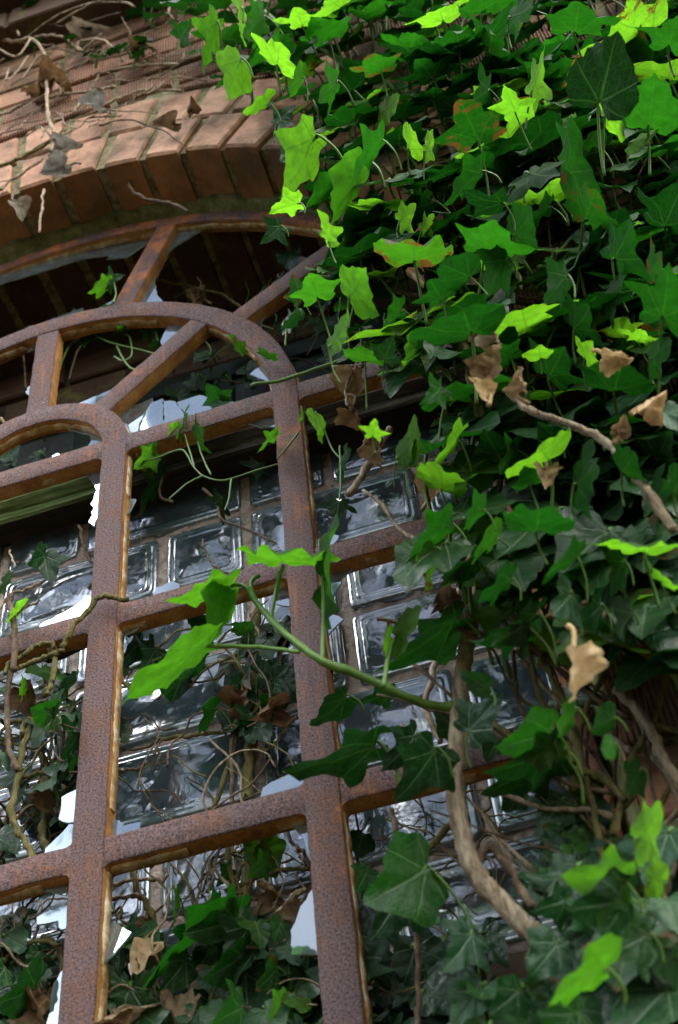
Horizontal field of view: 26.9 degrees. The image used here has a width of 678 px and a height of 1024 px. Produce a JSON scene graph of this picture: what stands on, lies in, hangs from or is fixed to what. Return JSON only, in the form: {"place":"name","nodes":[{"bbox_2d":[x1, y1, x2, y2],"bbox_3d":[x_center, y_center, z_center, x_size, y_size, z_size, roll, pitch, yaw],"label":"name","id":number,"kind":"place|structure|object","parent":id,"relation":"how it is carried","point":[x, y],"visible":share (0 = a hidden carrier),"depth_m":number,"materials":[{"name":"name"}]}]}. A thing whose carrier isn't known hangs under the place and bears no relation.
{"place":"outdoors","nodes":[
{"label":"outdoors","id":0,"kind":"place"},
{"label":"ground","id":1,"kind":"structure","parent":0,"visible":0},
{"bbox_2d":[0,0,677,835],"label":"brick wall","id":2,"kind":"structure","parent":1,"relation":"on","point":[228,160],"depth_m":2.54,"materials":[{"name":"brown brick"}]},
{"bbox_2d":[21,78,54,109],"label":"withered leaf","id":3,"kind":"object","parent":2,"relation":"attached to","point":[33,90],"visible":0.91,"depth_m":2.76,"materials":[{"name":"brown plant"}]},
{"bbox_2d":[39,149,81,176],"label":"withered leaf","id":4,"kind":"object","parent":2,"relation":"on","point":[55,165],"visible":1,"depth_m":2.46,"materials":[{"name":"grey plant"}]},
{"bbox_2d":[48,131,82,155],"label":"withered leaf","id":5,"kind":"object","parent":2,"relation":"on","point":[64,144],"visible":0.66,"depth_m":2.51,"materials":[{"name":"grey plant"}]},
{"bbox_2d":[15,0,195,69],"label":"ivy plant","id":6,"kind":"object","parent":2,"relation":"attached to","point":[137,10],"visible":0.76,"depth_m":2.84,"materials":[{"name":"brown plant"}]},
{"bbox_2d":[66,16,109,57],"bbox_3d":[-0.513,-0.961,2.882,0.089,0.071,0.072,7,-52,-12],"label":"withered leaf","id":7,"kind":"object","parent":6,"relation":"attached to","point":[74,24],"visible":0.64,"depth_m":2.89,"materials":[{"name":"beige plant"}]},
{"bbox_2d":[0,0,215,233],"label":"dry vine","id":8,"kind":"object","parent":2,"relation":"attached to","point":[39,147],"visible":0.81,"depth_m":2.69,"materials":[{"name":"brown plant"}]},
{"bbox_2d":[8,195,31,221],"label":"withered leaf","id":9,"kind":"object","parent":8,"relation":"hanging from","point":[21,205],"visible":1,"depth_m":2.40,"materials":[{"name":"grey plant"}]},
{"bbox_2d":[37,53,72,96],"bbox_3d":[-0.558,-0.837,2.745,0.066,0.076,0.099,-16,-51,7],"label":"withered leaf","id":10,"kind":"object","parent":8,"relation":"attached to","point":[49,69],"visible":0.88,"depth_m":2.75,"materials":[{"name":"brown plant"}]},
{"bbox_2d":[78,90,111,114],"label":"withered leaf","id":11,"kind":"object","parent":8,"relation":"attached to","point":[95,99],"visible":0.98,"depth_m":2.60,"materials":[{"name":"grey plant"}]},
{"bbox_2d":[128,34,156,61],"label":"withered leaf","id":12,"kind":"object","parent":8,"relation":"attached to","point":[134,43],"visible":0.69,"depth_m":2.76,"materials":[{"name":"brown plant"}]},
{"bbox_2d":[152,110,181,131],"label":"withered leaf","id":13,"kind":"object","parent":2,"relation":"on","point":[167,120],"visible":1,"depth_m":2.46,"materials":[{"name":"brown plant"}]},
{"bbox_2d":[187,96,201,117],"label":"withered leaf","id":14,"kind":"object","parent":2,"relation":"on","point":[193,107],"visible":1,"depth_m":2.48,"materials":[{"name":"brown plant"}]},
{"bbox_2d":[0,305,405,424],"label":"arch filling","id":15,"kind":"object","parent":2,"relation":"attached to","point":[98,368],"visible":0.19,"depth_m":2.60,"materials":[{"name":"brick"}]},
{"bbox_2d":[0,307,432,471],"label":"boarded casement","id":16,"kind":"object","parent":2,"relation":"attached to","point":[59,443],"visible":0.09,"depth_m":2.37,"materials":[{"name":"green paint"}]},
{"bbox_2d":[0,211,623,1023],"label":"iron window","id":17,"kind":"structure","parent":2,"relation":"attached to","point":[88,855],"depth_m":1.73,"materials":[{"name":"brown metal"}]},
{"bbox_2d":[0,525,180,1023],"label":"ivy plant","id":18,"kind":"object","parent":17,"relation":"attached to","point":[31,970],"visible":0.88,"depth_m":1.64,"materials":[{"name":"green plant"}]},
{"bbox_2d":[88,265,124,303],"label":"ivy sprig","id":19,"kind":"object","parent":17,"relation":"attached to","point":[106,282],"visible":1,"depth_m":2.37,"materials":[{"name":"green plant"}]},
{"bbox_2d":[61,308,161,369],"bbox_3d":[-0.369,-0.285,2.309,0.209,0.242,0.046,-12,-50,4],"label":"ivy sprig","id":20,"kind":"object","parent":17,"relation":"attached to","point":[123,331],"visible":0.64,"depth_m":2.31,"materials":[{"name":"green plant"}]},
{"bbox_2d":[0,276,240,422],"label":"dry vine","id":21,"kind":"object","parent":17,"relation":"attached to","point":[196,294],"visible":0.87,"depth_m":2.47,"materials":[{"name":"brown plant"}]},
{"bbox_2d":[0,243,372,467],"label":"ivy plant","id":22,"kind":"object","parent":17,"relation":"attached to","point":[284,258],"visible":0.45,"depth_m":2.28,"materials":[{"name":"green plant"}]},
{"bbox_2d":[133,404,277,510],"bbox_3d":[-0.184,-0.077,1.935,0.215,0.239,0.049,-21,-51,11],"label":"ivy sprig","id":23,"kind":"object","parent":17,"relation":"hanging from","point":[150,457],"visible":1,"depth_m":1.98,"materials":[{"name":"green plant"}]},
{"bbox_2d":[201,383,231,407],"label":"ivy sprig","id":24,"kind":"object","parent":17,"relation":"on","point":[213,393],"visible":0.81,"depth_m":2.06,"materials":[{"name":"green plant"}]},
{"bbox_2d":[227,308,290,360],"bbox_3d":[-0.104,-0.254,2.071,0.115,0.106,0.041,-16,-51,7],"label":"ivy sprig","id":25,"kind":"object","parent":17,"relation":"attached to","point":[239,347],"visible":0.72,"depth_m":2.07,"materials":[{"name":"green plant"}]},
{"bbox_2d":[257,409,356,518],"bbox_3d":[-0.041,-0.057,1.806,0.138,0.239,0.046,-21,-52,11],"label":"ivy sprig","id":26,"kind":"object","parent":17,"relation":"attached to","point":[334,506],"visible":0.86,"depth_m":1.78,"materials":[{"name":"green plant"}]},
{"bbox_2d":[95,539,536,1023],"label":"ivy plant","id":27,"kind":"object","parent":17,"relation":"attached to","point":[235,970],"visible":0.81,"depth_m":1.39,"materials":[{"name":"green plant"}]},
{"bbox_2d":[156,0,677,534],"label":"ivy plant","id":28,"kind":"object","parent":2,"relation":"attached to","point":[600,78],"visible":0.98,"depth_m":1.68,"materials":[{"name":"green plant"}]},
{"bbox_2d":[368,950,528,1000],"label":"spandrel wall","id":29,"kind":"structure","parent":2,"relation":"on","point":[517,968],"depth_m":1.35,"materials":[{"name":"brick"}]},
{"bbox_2d":[0,413,568,998],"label":"glass block wall","id":30,"kind":"structure","parent":29,"relation":"on","point":[166,543],"depth_m":1.76,"materials":[{"name":"clear glass"}]},
{"bbox_2d":[0,367,469,547],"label":"wooden beam","id":31,"kind":"structure","parent":30,"relation":"on","point":[57,506],"depth_m":2.07,"materials":[{"name":"brown wood"}]},
{"bbox_2d":[135,455,277,544],"bbox_3d":[-0.187,-0.004,1.952,0.217,0.248,0.105,-16,-51,7],"label":"ivy sprig","id":32,"kind":"object","parent":31,"relation":"hanging from","point":[153,489],"visible":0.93,"depth_m":1.99,"materials":[{"name":"green plant"}]},
{"bbox_2d":[282,353,677,1023],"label":"ivy plant","id":33,"kind":"object","parent":2,"relation":"attached to","point":[602,895],"visible":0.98,"depth_m":1.19,"materials":[{"name":"green plant"}]},
{"bbox_2d":[119,514,453,711],"bbox_3d":[-0.057,0.117,1.336,0.299,0.208,0.153,-16,-51,7],"label":"ivy sprig","id":34,"kind":"object","parent":33,"relation":"attached to","point":[216,592],"visible":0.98,"depth_m":1.33,"materials":[{"name":"green plant"}]}
]}

